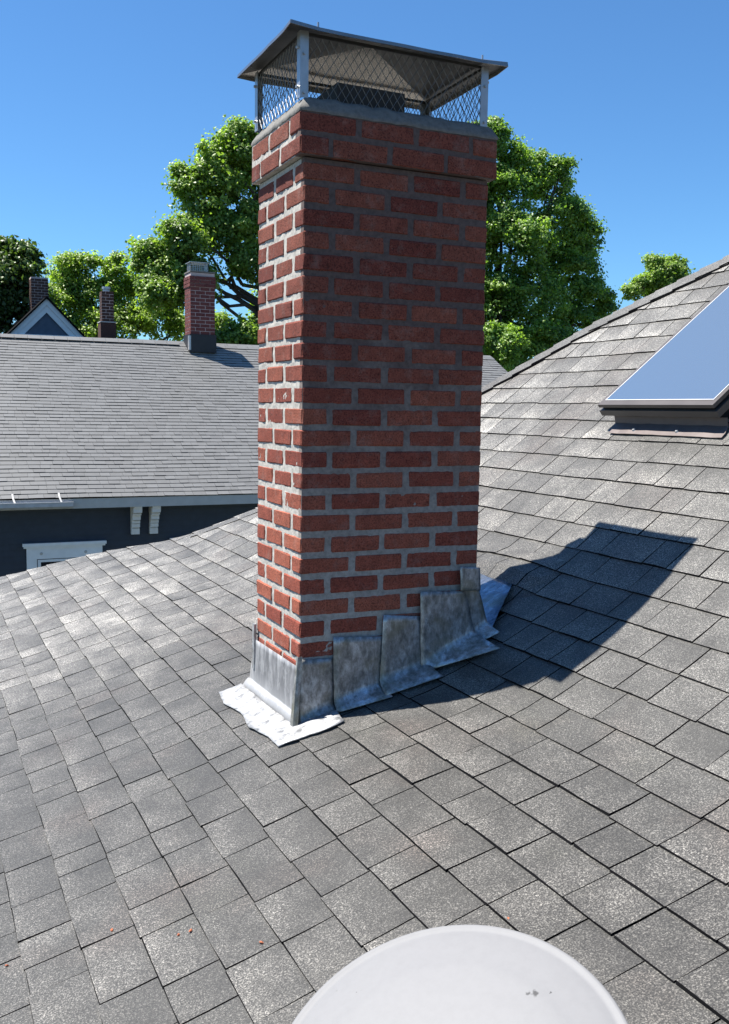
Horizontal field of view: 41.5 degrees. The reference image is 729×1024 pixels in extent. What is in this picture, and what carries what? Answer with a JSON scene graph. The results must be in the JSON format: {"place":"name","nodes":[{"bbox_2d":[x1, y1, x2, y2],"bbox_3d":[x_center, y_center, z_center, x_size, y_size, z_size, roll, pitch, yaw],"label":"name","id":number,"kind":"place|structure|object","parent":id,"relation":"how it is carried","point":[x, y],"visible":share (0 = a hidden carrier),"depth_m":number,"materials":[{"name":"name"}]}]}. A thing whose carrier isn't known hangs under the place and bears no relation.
{"place":"outdoors","nodes":[
{"label":"outdoors","id":0,"kind":"place"},
{"bbox_2d":[0,234,60,333],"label":"dark tree","id":1,"kind":"object","parent":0,"point":[21,262],"visible":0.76,"depth_m":32.80,"materials":[{"name":"green plant"}]},
{"bbox_2d":[5,296,85,336],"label":"gabled house","id":2,"kind":"structure","parent":0,"point":[46,316],"depth_m":30.24,"materials":[{"name":"blue wood"}]},
{"bbox_2d":[29,277,48,309],"bbox_3d":[-10.924,-6.526,32.311,0.590,2.610,0.590,-2,7,-25],"label":"gable chimney","id":3,"kind":"object","parent":2,"relation":"on","point":[38,289],"visible":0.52,"depth_m":31.96,"materials":[{"name":"brick"}]},
{"bbox_2d":[40,249,233,340],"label":"ash tree","id":4,"kind":"object","parent":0,"point":[74,287],"visible":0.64,"depth_m":40.76,"materials":[{"name":"green plant"}]},
{"bbox_2d":[121,114,265,345],"bbox_3d":[-3.247,-6.853,41.919,15.098,21.510,7.320,-3,7,-33],"label":"oak tree","id":5,"kind":"object","parent":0,"point":[218,174],"visible":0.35,"depth_m":38.26,"materials":[{"name":"green plant"}]},
{"bbox_2d":[0,333,507,576],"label":"navy house","id":6,"kind":"structure","parent":0,"point":[106,444],"depth_m":19.69,"materials":[{"name":"wood"}]},
{"bbox_2d":[22,540,106,569],"bbox_3d":[-5.617,1.548,18.095,1.510,1.980,0.084,-2,7,-25],"label":"window","id":7,"kind":"structure","parent":6,"relation":"in","point":[67,550],"depth_m":17.95,"materials":[{"name":"white wood"}]},
{"bbox_2d":[97,286,115,337],"bbox_3d":[-6.550,-4.512,24.470,0.400,2.380,0.420,-2,7,-25],"label":"slim chimney","id":8,"kind":"object","parent":6,"relation":"on","point":[106,326],"visible":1,"depth_m":24.27,"materials":[{"name":"brick"}]},
{"bbox_2d":[183,270,215,352],"bbox_3d":[-4.136,-4.991,24.119,0.695,1.980,0.620,-2,7,-25],"label":"ridge chimney","id":9,"kind":"object","parent":6,"relation":"on","point":[199,335],"visible":0.99,"depth_m":23.88,"materials":[{"name":"brick"}]},
{"bbox_2d":[186,261,209,271],"bbox_3d":[-4.160,-6.084,23.968,0.500,0.225,0.450,-2,7,-25],"label":"chimney cap","id":10,"kind":"object","parent":9,"relation":"on","point":[193,264],"visible":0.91,"depth_m":23.88,"materials":[{"name":"grey metal"}]},
{"bbox_2d":[0,255,728,1023],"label":"hip roof house","id":11,"kind":"structure","parent":0,"point":[554,769],"depth_m":3.00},
{"bbox_2d":[219,82,511,746],"bbox_3d":[0.089,-0.287,3.692,1.163,2.430,0.813,-2,7,-25],"label":"brick chimney","id":12,"kind":"object","parent":11,"relation":"on","point":[374,584],"visible":0.94,"depth_m":3.45,"materials":[{"name":"brick"}]},
{"bbox_2d":[237,19,507,132],"bbox_3d":[0.018,-1.558,3.535,0.835,0.301,0.564,-2,7,-25],"label":"chimney cap","id":13,"kind":"object","parent":12,"relation":"on","point":[304,59],"visible":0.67,"depth_m":3.50,"materials":[{"name":"grey metal"}]},
{"bbox_2d":[292,925,627,1023],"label":"satellite dish","id":14,"kind":"object","parent":11,"relation":"on","point":[468,974],"visible":1,"depth_m":1.56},
{"bbox_2d":[598,284,728,437],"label":"skylight","id":15,"kind":"object","parent":11,"relation":"on","point":[676,383],"visible":1,"depth_m":4.42,"materials":[{"name":"blue glass"}]},
{"bbox_2d":[0,0,728,358],"label":"sky","id":16,"kind":"structure","parent":0,"point":[98,98],"materials":[{"name":"blue"}]},
{"bbox_2d":[467,114,625,371],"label":"maple tree","id":17,"kind":"object","parent":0,"point":[510,344],"visible":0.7,"depth_m":46.31,"materials":[{"name":"green plant"}]},
{"bbox_2d":[618,251,695,300],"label":"distant tree","id":18,"kind":"object","parent":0,"point":[664,271],"visible":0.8,"depth_m":59.78,"materials":[{"name":"green plant"}]}
]}

